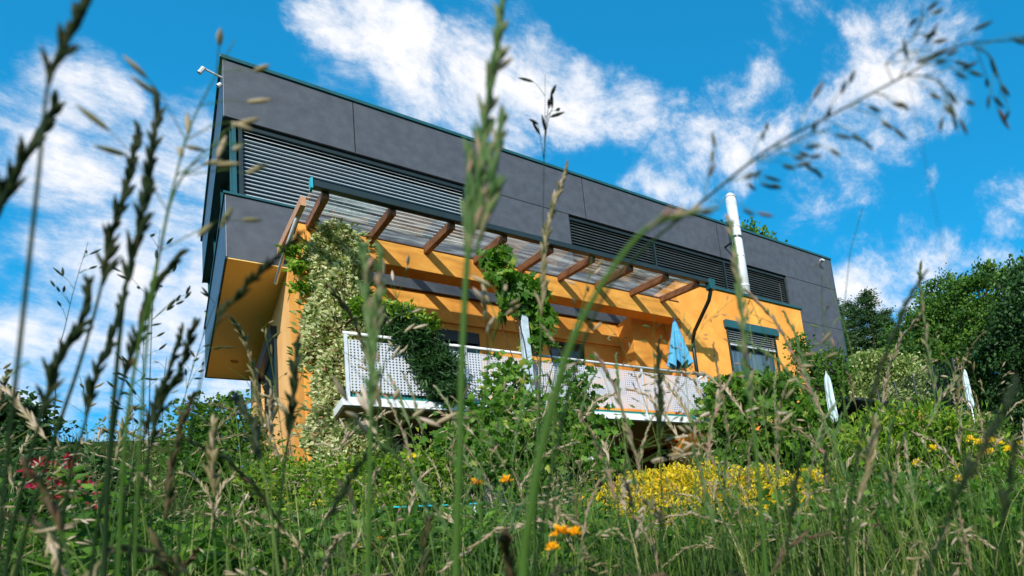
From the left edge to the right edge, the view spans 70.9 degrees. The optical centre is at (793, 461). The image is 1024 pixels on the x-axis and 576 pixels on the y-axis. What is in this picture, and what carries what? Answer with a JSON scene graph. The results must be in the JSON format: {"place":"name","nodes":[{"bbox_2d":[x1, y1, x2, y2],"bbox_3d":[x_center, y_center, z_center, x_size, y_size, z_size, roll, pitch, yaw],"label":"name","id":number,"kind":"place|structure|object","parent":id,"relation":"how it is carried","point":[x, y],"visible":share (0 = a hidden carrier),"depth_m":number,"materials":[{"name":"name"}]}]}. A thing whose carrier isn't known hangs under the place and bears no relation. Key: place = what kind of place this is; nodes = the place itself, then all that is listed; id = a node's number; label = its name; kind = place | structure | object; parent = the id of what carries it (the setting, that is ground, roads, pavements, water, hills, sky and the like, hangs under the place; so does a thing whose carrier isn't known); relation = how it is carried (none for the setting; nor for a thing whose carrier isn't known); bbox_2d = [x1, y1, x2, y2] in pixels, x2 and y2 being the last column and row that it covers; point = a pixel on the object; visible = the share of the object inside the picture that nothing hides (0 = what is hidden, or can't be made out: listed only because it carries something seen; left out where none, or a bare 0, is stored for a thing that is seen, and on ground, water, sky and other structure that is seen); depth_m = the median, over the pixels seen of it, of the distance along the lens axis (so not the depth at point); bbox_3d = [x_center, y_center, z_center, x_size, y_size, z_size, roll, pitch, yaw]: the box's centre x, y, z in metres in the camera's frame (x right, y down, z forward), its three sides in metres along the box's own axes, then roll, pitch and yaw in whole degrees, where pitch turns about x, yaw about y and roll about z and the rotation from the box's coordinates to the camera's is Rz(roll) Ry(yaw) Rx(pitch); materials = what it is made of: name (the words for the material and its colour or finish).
{"place":"outdoors","nodes":[
{"label":"outdoors","id":0,"kind":"place"},
{"bbox_2d":[0,418,1023,575],"bbox_3d":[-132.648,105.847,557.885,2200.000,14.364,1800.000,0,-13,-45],"label":"ground","id":1,"kind":"structure","parent":0,"point":[164,449],"depth_m":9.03,"materials":[{"name":"plant"}]},
{"bbox_2d":[0,88,65,215],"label":"grass stalk","id":2,"kind":"object","parent":1,"relation":"on","point":[10,185],"depth_m":0.42,"materials":[{"name":"plant"}]},
{"bbox_2d":[0,383,80,452],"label":"deciduous tree","id":3,"kind":"object","parent":1,"relation":"on","point":[20,424],"visible":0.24,"depth_m":9.09,"materials":[{"name":"green plant"}]},
{"bbox_2d":[0,0,91,570],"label":"grass stalk","id":4,"kind":"object","parent":1,"relation":"on","point":[72,28],"depth_m":0.36,"materials":[{"name":"plant"}]},
{"bbox_2d":[2,274,95,575],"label":"grass stalk","id":5,"kind":"object","parent":1,"relation":"on","point":[74,335],"depth_m":0.50,"materials":[{"name":"plant"}]},
{"bbox_2d":[0,439,150,541],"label":"rhododendron","id":6,"kind":"object","parent":1,"relation":"on","point":[101,467],"visible":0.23,"depth_m":6.89,"materials":[{"name":"green plant"}]},
{"bbox_2d":[50,244,100,575],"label":"grass stalk","id":7,"kind":"object","parent":1,"relation":"on","point":[61,273],"depth_m":1.50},
{"bbox_2d":[13,119,143,575],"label":"grass stalk","id":8,"kind":"object","parent":1,"relation":"on","point":[111,249],"depth_m":0.52,"materials":[{"name":"plant"}]},
{"bbox_2d":[57,284,129,575],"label":"grass stalk","id":9,"kind":"object","parent":1,"relation":"on","point":[90,383],"depth_m":0.56,"materials":[{"name":"plant"}]},
{"bbox_2d":[100,84,165,575],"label":"grass stalk","id":10,"kind":"object","parent":1,"relation":"on","point":[142,220],"depth_m":0.50,"materials":[{"name":"plant"}]},
{"bbox_2d":[99,374,173,555],"bbox_3d":[-2.045,0.157,1.954,0.174,0.893,0.156,-11,-9,12],"label":"grass stalk","id":11,"kind":"object","parent":1,"relation":"on","point":[136,421],"depth_m":2.00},
{"bbox_2d":[88,248,188,575],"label":"grass stalk","id":12,"kind":"object","parent":1,"relation":"on","point":[128,364],"depth_m":0.55,"materials":[{"name":"plant"}]},
{"bbox_2d":[112,323,166,554],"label":"grass stalk","id":13,"kind":"object","parent":1,"relation":"on","point":[125,359],"depth_m":1.80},
{"bbox_2d":[113,322,183,575],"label":"grass stalk","id":14,"kind":"object","parent":1,"relation":"on","point":[168,374],"depth_m":0.62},
{"bbox_2d":[114,232,191,573],"bbox_3d":[-1.378,0.023,1.374,0.126,1.043,0.239,0,-13,-45],"label":"grass stalk","id":15,"kind":"object","parent":1,"relation":"on","point":[170,304],"depth_m":1.40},
{"bbox_2d":[126,316,200,575],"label":"grass stalk","id":16,"kind":"object","parent":1,"relation":"on","point":[174,382],"depth_m":0.60,"materials":[{"name":"plant"}]},
{"bbox_2d":[75,104,267,575],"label":"grass stalk","id":17,"kind":"object","parent":1,"relation":"on","point":[204,230],"depth_m":0.50,"materials":[{"name":"plant"}]},
{"bbox_2d":[123,27,272,575],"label":"grass stalk","id":18,"kind":"object","parent":1,"relation":"on","point":[188,121],"depth_m":0.50,"materials":[{"name":"plant"}]},
{"bbox_2d":[170,287,233,575],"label":"grass stalk","id":19,"kind":"object","parent":1,"relation":"on","point":[206,294],"depth_m":1.40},
{"bbox_2d":[201,414,221,575],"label":"grass stalk","id":20,"kind":"object","parent":1,"relation":"on","point":[211,454],"depth_m":0.80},
{"bbox_2d":[132,389,292,511],"bbox_3d":[-8.292,-0.030,9.277,1.921,2.330,1.805,-7,-9,-16],"label":"rose shrub","id":21,"kind":"object","parent":1,"relation":"on","point":[201,439],"visible":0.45,"depth_m":9.16,"materials":[{"name":"green plant"}]},
{"bbox_2d":[0,361,435,575],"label":"shaded grass stems","id":22,"kind":"object","parent":1,"relation":"on","point":[66,550],"visible":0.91,"depth_m":0.74,"materials":[{"name":"plant"}]},
{"bbox_2d":[5,390,441,575],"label":"shaded grass seeds","id":23,"kind":"object","parent":22,"relation":"on","point":[238,400],"visible":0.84,"depth_m":0.74,"materials":[{"name":"plant"}]},
{"bbox_2d":[138,511,297,538],"bbox_3d":[-7.499,0.887,8.057,2.200,0.550,1.040,0,-13,-45],"label":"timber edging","id":24,"kind":"object","parent":1,"relation":"on","point":[251,520],"visible":0.01,"depth_m":8.62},
{"bbox_2d":[176,229,306,575],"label":"grass stalk","id":25,"kind":"object","parent":1,"relation":"on","point":[265,266],"depth_m":0.50,"materials":[{"name":"plant"}]},
{"bbox_2d":[274,333,302,575],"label":"grass stalk","id":26,"kind":"object","parent":1,"relation":"on","point":[290,418],"depth_m":0.70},
{"bbox_2d":[312,499,324,525],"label":"meadow flower","id":27,"kind":"object","parent":1,"relation":"on","point":[317,506],"visible":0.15,"depth_m":2.60,"materials":[{"name":"yellow plant"}]},
{"bbox_2d":[291,447,376,575],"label":"grass stalk","id":28,"kind":"object","parent":1,"relation":"on","point":[358,464],"depth_m":0.60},
{"bbox_2d":[224,425,491,528],"bbox_3d":[-5.717,0.347,8.357,3.599,1.606,1.716,-10,-9,6],"label":"elder shrub","id":29,"kind":"object","parent":1,"relation":"on","point":[332,486],"visible":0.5,"depth_m":8.32,"materials":[{"name":"green plant"}]},
{"bbox_2d":[356,238,386,575],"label":"grass stalk","id":30,"kind":"object","parent":1,"relation":"on","point":[373,314],"depth_m":0.50,"materials":[{"name":"plant"}]},
{"bbox_2d":[362,255,428,575],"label":"grass stalk","id":31,"kind":"object","parent":1,"relation":"on","point":[389,321],"depth_m":1.30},
{"bbox_2d":[332,375,471,575],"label":"grass stalk","id":32,"kind":"object","parent":1,"relation":"on","point":[363,402],"depth_m":0.80,"materials":[{"name":"plant"}]},
{"bbox_2d":[408,453,417,517],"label":"meadow flower","id":33,"kind":"object","parent":1,"relation":"on","point":[413,455],"visible":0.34,"depth_m":3.20,"materials":[{"name":"plant"}]},
{"bbox_2d":[382,502,482,514],"bbox_3d":[-3.750,0.703,6.620,0.920,0.429,0.520,0,-13,-45],"label":"garden table","id":34,"kind":"object","parent":1,"relation":"on","point":[422,508],"visible":0.02,"depth_m":6.53,"materials":[{"name":"teal paint"}]},
{"bbox_2d":[467,478,485,572],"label":"meadow flower","id":35,"kind":"object","parent":1,"relation":"on","point":[476,485],"visible":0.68,"depth_m":1.69,"materials":[{"name":"orange plant"}]},
{"bbox_2d":[452,0,512,575],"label":"grass stalk","id":36,"kind":"object","parent":1,"relation":"on","point":[477,209],"depth_m":0.44,"materials":[{"name":"plant"}]},
{"bbox_2d":[470,275,520,575],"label":"grass stalk","id":37,"kind":"object","parent":1,"relation":"on","point":[484,303],"depth_m":0.80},
{"bbox_2d":[499,474,517,554],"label":"meadow flower","id":38,"kind":"object","parent":1,"relation":"on","point":[504,479],"visible":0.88,"depth_m":1.69,"materials":[{"name":"orange plant"}]},
{"bbox_2d":[0,443,1023,575],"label":"meadow grass fine","id":39,"kind":"object","parent":1,"relation":"on","point":[701,559],"visible":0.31,"depth_m":1.74,"materials":[{"name":"plant"}]},
{"bbox_2d":[0,449,1023,575],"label":"herb","id":40,"kind":"object","parent":1,"relation":"on","point":[40,569],"depth_m":1.90,"materials":[{"name":"plant"}]},
{"bbox_2d":[0,313,1023,575],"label":"tall grass stems","id":41,"kind":"object","parent":1,"relation":"on","point":[342,501],"visible":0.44,"depth_m":1.83,"materials":[{"name":"plant"}]},
{"bbox_2d":[0,282,1023,575],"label":"tall grass seeds","id":42,"kind":"object","parent":41,"relation":"on","point":[272,404],"depth_m":1.81,"materials":[{"name":"plant"}]},
{"bbox_2d":[414,350,634,511],"bbox_3d":[-3.273,-0.267,7.781,2.602,2.422,1.610,-9,-9,2],"label":"bramble shrub","id":43,"kind":"object","parent":1,"relation":"on","point":[510,374],"visible":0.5,"depth_m":7.61,"materials":[{"name":"green plant"}]},
{"bbox_2d":[33,450,1023,575],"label":"bent grass seeds","id":44,"kind":"object","parent":1,"relation":"attached to","point":[52,545],"visible":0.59,"depth_m":1.08,"materials":[{"name":"plant"}]},
{"bbox_2d":[519,303,542,494],"bbox_3d":[-4.160,-0.708,10.220,0.200,4.020,0.200,0,-13,-45],"label":"closed parasol","id":45,"kind":"object","parent":1,"relation":"on","point":[524,322],"visible":0.07,"depth_m":10.37,"materials":[{"name":"fabric"}]},
{"bbox_2d":[474,243,560,403],"bbox_3d":[-4.237,-1.222,10.312,1.048,4.778,1.199,-11,-9,12],"label":"grape vine","id":46,"kind":"object","parent":45,"relation":"attached to","point":[522,287],"visible":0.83,"depth_m":10.37,"materials":[{"name":"green plant"}]},
{"bbox_2d":[519,77,563,567],"bbox_3d":[-0.395,-0.103,1.076,0.080,1.112,0.287,-2,-12,-38],"label":"grass stalk","id":47,"kind":"object","parent":1,"relation":"on","point":[549,102],"depth_m":1.09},
{"bbox_2d":[197,53,895,516],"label":"house","id":48,"kind":"structure","parent":1,"relation":"on","point":[391,181],"depth_m":12.30,"materials":[{"name":"grey concrete"}]},
{"bbox_2d":[208,124,238,292],"bbox_3d":[-11.180,-4.166,12.508,0.110,1.344,6.120,0,-13,-45],"label":"ribbon window","id":49,"kind":"structure","parent":48,"relation":"in","point":[229,187],"depth_m":10.48,"materials":[{"name":"teal metal"}]},
{"bbox_2d":[274,216,413,522],"bbox_3d":[-6.481,-1.250,9.483,1.756,4.977,1.062,0,-13,-45],"label":"variegated ivy","id":50,"kind":"object","parent":48,"relation":"attached to","point":[335,239],"visible":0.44,"depth_m":9.34,"materials":[{"name":"green plant"}]},
{"bbox_2d":[237,125,464,243],"bbox_3d":[-7.767,-4.852,11.614,3.480,1.324,0.160,0,-13,-45],"label":"ribbon window","id":51,"kind":"structure","parent":48,"relation":"in","point":[292,162],"depth_m":11.38,"materials":[{"name":"black metal"}]},
{"bbox_2d":[337,294,443,334],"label":"golden creeper","id":52,"kind":"object","parent":48,"relation":"on","point":[356,305],"visible":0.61,"depth_m":9.22,"materials":[{"name":"green plant"}]},
{"bbox_2d":[357,301,478,409],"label":"climbing plant","id":53,"kind":"object","parent":48,"relation":"on","point":[433,364],"visible":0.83,"depth_m":9.29,"materials":[{"name":"green plant"}]},
{"bbox_2d":[382,335,480,401],"bbox_3d":[-6.567,-1.414,11.720,1.650,2.130,0.070,0,-13,-45],"label":"balcony railing","id":54,"kind":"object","parent":48,"relation":"in","point":[469,351],"depth_m":12.10,"materials":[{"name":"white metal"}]},
{"bbox_2d":[480,466,583,515],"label":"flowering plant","id":55,"kind":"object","parent":48,"relation":"in","point":[501,491],"depth_m":12.23,"materials":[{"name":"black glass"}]},
{"bbox_2d":[550,342,584,396],"bbox_3d":[-4.726,-1.453,13.570,0.770,2.210,0.070,0,-13,-45],"label":"balcony door","id":56,"kind":"structure","parent":48,"relation":"in","point":[554,351],"depth_m":13.67,"materials":[{"name":"black glass"}]},
{"bbox_2d":[569,216,788,303],"bbox_3d":[-2.607,-4.855,16.735,6.820,1.324,0.195,0,-13,-45],"label":"ribbon window","id":57,"kind":"structure","parent":48,"relation":"in","point":[583,233],"depth_m":16.08,"materials":[{"name":"black metal"}]},
{"bbox_2d":[666,317,693,408],"bbox_3d":[-2.354,-1.903,13.407,0.539,2.390,0.539,-5,-10,-23],"label":"closed parasol","id":58,"kind":"object","parent":48,"relation":"on","point":[675,357],"visible":0.86,"depth_m":13.39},
{"bbox_2d":[724,193,750,293],"bbox_3d":[-1.582,-5.540,17.308,0.320,3.470,0.680,0,-13,-45],"label":"chimney flue","id":59,"kind":"object","parent":48,"relation":"on","point":[732,211],"visible":0.68,"depth_m":17.13,"materials":[{"name":"silver metal"}]},
{"bbox_2d":[728,331,774,377],"bbox_3d":[-1.031,-2.413,15.884,1.530,1.510,0.070,0,-13,-45],"label":"window","id":60,"kind":"structure","parent":48,"relation":"in","point":[759,356],"depth_m":16.00,"materials":[{"name":"grey glass"}]},
{"bbox_2d":[533,160,568,575],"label":"grass stalk","id":61,"kind":"object","parent":1,"relation":"on","point":[546,233],"depth_m":0.90,"materials":[{"name":"plant"}]},
{"bbox_2d":[544,541,559,573],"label":"meadow flower","id":62,"kind":"object","parent":1,"relation":"on","point":[553,546],"visible":1,"depth_m":0.90,"materials":[{"name":"orange plant"}]},
{"bbox_2d":[548,524,570,575],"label":"meadow flower","id":63,"kind":"object","parent":1,"relation":"on","point":[561,531],"visible":1,"depth_m":1.04,"materials":[{"name":"orange plant"}]},
{"bbox_2d":[531,257,602,575],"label":"grass stalk","id":64,"kind":"object","parent":1,"relation":"on","point":[574,303],"depth_m":0.90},
{"bbox_2d":[568,526,583,575],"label":"meadow flower","id":65,"kind":"object","parent":1,"relation":"on","point":[575,532],"visible":0.99,"depth_m":1.07,"materials":[{"name":"orange plant"}]},
{"bbox_2d":[587,456,599,527],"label":"meadow flower","id":66,"kind":"object","parent":1,"relation":"on","point":[591,458],"visible":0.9,"depth_m":2.79,"materials":[{"name":"green plant"}]},
{"bbox_2d":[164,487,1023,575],"bbox_3d":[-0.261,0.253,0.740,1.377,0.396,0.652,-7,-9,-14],"label":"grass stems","id":67,"kind":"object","parent":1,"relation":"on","point":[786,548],"visible":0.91,"depth_m":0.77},
{"bbox_2d":[141,526,959,575],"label":"grass seeds","id":68,"kind":"object","parent":67,"relation":"on","point":[504,538],"depth_m":0.73,"materials":[{"name":"plant"}]},
{"bbox_2d":[517,204,720,575],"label":"grass stalk","id":69,"kind":"object","parent":1,"relation":"on","point":[665,216],"depth_m":0.34,"materials":[{"name":"plant"}]},
{"bbox_2d":[608,412,709,575],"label":"grass stalk","id":70,"kind":"object","parent":1,"relation":"on","point":[682,453],"depth_m":1.00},
{"bbox_2d":[653,337,665,573],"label":"grass stalk","id":71,"kind":"object","parent":1,"relation":"on","point":[660,400],"depth_m":0.90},
{"bbox_2d":[344,208,978,575],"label":"green grass stems","id":72,"kind":"object","parent":1,"relation":"on","point":[832,571],"visible":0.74,"depth_m":1.13,"materials":[{"name":"plant"}]},
{"bbox_2d":[351,260,978,575],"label":"green grass seeds","id":73,"kind":"object","parent":72,"relation":"on","point":[638,456],"depth_m":1.13,"materials":[{"name":"plant"}]},
{"bbox_2d":[580,457,836,534],"bbox_3d":[-0.778,0.567,6.757,3.079,1.410,1.524,-7,-9,-13],"label":"golden spirea","id":74,"kind":"object","parent":1,"relation":"on","point":[673,477],"visible":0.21,"depth_m":6.85,"materials":[{"name":"yellow plant"}]},
{"bbox_2d":[678,388,789,575],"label":"grass stalk","id":75,"kind":"object","parent":1,"relation":"on","point":[682,429],"depth_m":1.00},
{"bbox_2d":[725,213,767,575],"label":"grass stalk","id":76,"kind":"object","parent":1,"relation":"on","point":[742,323],"depth_m":0.62,"materials":[{"name":"plant"}]},
{"bbox_2d":[720,217,787,241],"bbox_3d":[-0.905,-4.187,25.246,3.299,11.903,2.982,-4,-10,-27],"label":"deciduous tree","id":77,"kind":"object","parent":1,"relation":"on","point":[756,230],"visible":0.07,"depth_m":25.75,"materials":[{"name":"green plant"}]},
{"bbox_2d":[690,365,850,499],"bbox_3d":[-0.380,-0.505,12.900,3.368,3.003,2.214,-11,-9,11],"label":"field maple","id":78,"kind":"object","parent":1,"relation":"on","point":[736,382],"visible":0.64,"depth_m":12.57,"materials":[{"name":"green plant"}]},
{"bbox_2d":[534,0,1023,575],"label":"grass stalk","id":79,"kind":"object","parent":1,"relation":"on","point":[948,106],"depth_m":0.46,"materials":[{"name":"plant"}]},
{"bbox_2d":[730,331,838,575],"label":"grass stalk","id":80,"kind":"object","parent":1,"relation":"on","point":[825,338],"depth_m":0.90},
{"bbox_2d":[785,442,803,575],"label":"grass stalk","id":81,"kind":"object","parent":1,"relation":"on","point":[793,507],"depth_m":0.70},
{"bbox_2d":[782,329,858,406],"bbox_3d":[0.727,-0.889,13.412,1.658,3.810,1.206,-6,-10,-18],"label":"apple sapling","id":82,"kind":"object","parent":1,"relation":"on","point":[819,367],"visible":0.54,"depth_m":13.39,"materials":[{"name":"green plant"}]},
{"bbox_2d":[824,371,837,422],"bbox_3d":[0.719,-1.266,12.525,0.168,1.050,0.168,-5,-10,-23],"label":"closed parasol","id":83,"kind":"object","parent":1,"relation":"on","point":[834,414],"visible":0.76,"depth_m":12.48,"materials":[{"name":"fabric"}]},
{"bbox_2d":[837,297,864,396],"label":"pine tree","id":84,"kind":"object","parent":1,"relation":"on","point":[851,337],"visible":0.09,"depth_m":40.79,"materials":[{"name":"green plant"}]},
{"bbox_2d":[839,298,873,353],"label":"pine tree","id":85,"kind":"object","parent":1,"relation":"on","point":[848,302],"visible":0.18,"depth_m":44.00,"materials":[{"name":"green plant"}]},
{"bbox_2d":[852,411,881,575],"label":"grass stalk","id":86,"kind":"object","parent":1,"relation":"on","point":[872,442],"depth_m":0.70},
{"bbox_2d":[839,403,899,429],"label":"hedge bush","id":87,"kind":"object","parent":1,"relation":"on","point":[852,422],"visible":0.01,"depth_m":20.38,"materials":[{"name":"green plant"}]},
{"bbox_2d":[849,286,893,352],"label":"pine tree","id":88,"kind":"object","parent":1,"relation":"on","point":[870,319],"visible":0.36,"depth_m":40.97,"materials":[{"name":"green plant"}]},
{"bbox_2d":[844,269,928,575],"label":"grass stalk","id":89,"kind":"object","parent":1,"relation":"on","point":[885,356],"depth_m":0.55,"materials":[{"name":"plant"}]},
{"bbox_2d":[878,306,900,354],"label":"pine tree","id":90,"kind":"object","parent":1,"relation":"on","point":[888,319],"visible":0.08,"depth_m":42.93,"materials":[{"name":"green plant"}]},
{"bbox_2d":[842,343,937,416],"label":"flowering shrub","id":91,"kind":"object","parent":1,"relation":"on","point":[900,369],"visible":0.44,"depth_m":21.29,"materials":[{"name":"green plant"}]},
{"bbox_2d":[809,388,1023,521],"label":"laurel shrub","id":92,"kind":"object","parent":1,"relation":"on","point":[897,432],"visible":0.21,"depth_m":5.97,"materials":[{"name":"green plant"}]},
{"bbox_2d":[877,358,964,425],"bbox_3d":[3.585,-1.124,17.910,0.058,2.755,2.724,-1,-12,-43],"label":"wire fence","id":93,"kind":"object","parent":1,"relation":"on","point":[933,375],"visible":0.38,"depth_m":17.85,"materials":[{"name":"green metal"}]},
{"bbox_2d":[877,263,978,412],"bbox_3d":[6.642,-5.316,32.862,7.310,9.602,5.822,0,-13,-45],"label":"deciduous tree","id":94,"kind":"object","parent":1,"relation":"on","point":[926,286],"visible":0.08,"depth_m":33.56,"materials":[{"name":"green plant"}]},
{"bbox_2d":[928,444,940,481],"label":"meadow flower","id":95,"kind":"object","parent":1,"relation":"on","point":[933,448],"visible":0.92,"depth_m":4.64,"materials":[{"name":"yellow plant"}]},
{"bbox_2d":[899,253,1023,439],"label":"deciduous tree","id":96,"kind":"object","parent":1,"relation":"on","point":[950,337],"visible":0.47,"depth_m":24.75,"materials":[{"name":"green plant"}]},
{"bbox_2d":[954,355,971,427],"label":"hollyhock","id":97,"kind":"object","parent":1,"relation":"on","point":[963,387],"visible":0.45,"depth_m":13.89,"materials":[{"name":"green plant"}]},
{"bbox_2d":[962,369,973,420],"bbox_3d":[4.218,-0.688,14.757,0.156,3.170,0.156,-13,-10,22],"label":"closed parasol","id":98,"kind":"object","parent":1,"relation":"on","point":[967,385],"visible":0.59,"depth_m":14.86,"materials":[{"name":"fabric"}]},
{"bbox_2d":[966,434,977,474],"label":"meadow flower","id":99,"kind":"object","parent":1,"relation":"on","point":[970,439],"visible":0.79,"depth_m":4.77,"materials":[{"name":"yellow plant"}]},
{"bbox_2d":[926,372,1020,575],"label":"grass stalk","id":100,"kind":"object","parent":1,"relation":"on","point":[969,472],"depth_m":0.30,"materials":[{"name":"plant"}]},
{"bbox_2d":[972,438,986,475],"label":"meadow flower","id":101,"kind":"object","parent":1,"relation":"on","point":[978,443],"visible":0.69,"depth_m":4.62,"materials":[{"name":"yellow plant"}]},
{"bbox_2d":[955,249,1023,450],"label":"deciduous tree","id":102,"kind":"object","parent":1,"relation":"on","point":[1008,320],"visible":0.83,"depth_m":21.80,"materials":[{"name":"green plant"}]},
{"bbox_2d":[987,447,992,461],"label":"meadow flower","id":103,"kind":"object","parent":1,"relation":"on","point":[990,450],"visible":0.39,"depth_m":4.62,"materials":[{"name":"yellow plant"}]},
{"bbox_2d":[993,438,1005,471],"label":"meadow flower","id":104,"kind":"object","parent":1,"relation":"on","point":[1000,442],"visible":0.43,"depth_m":4.78,"materials":[{"name":"yellow plant"}]},
{"bbox_2d":[994,432,1018,575],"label":"grass stalk","id":105,"kind":"object","parent":1,"relation":"on","point":[1005,501],"depth_m":0.36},
{"bbox_2d":[1003,445,1014,482],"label":"meadow flower","id":106,"kind":"object","parent":1,"relation":"on","point":[1007,447],"visible":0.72,"depth_m":4.68,"materials":[{"name":"yellow plant"}]},
{"bbox_2d":[0,0,1023,466],"label":"sky","id":107,"kind":"structure","parent":0,"point":[643,87],"materials":[{"name":"blue"}]}
]}

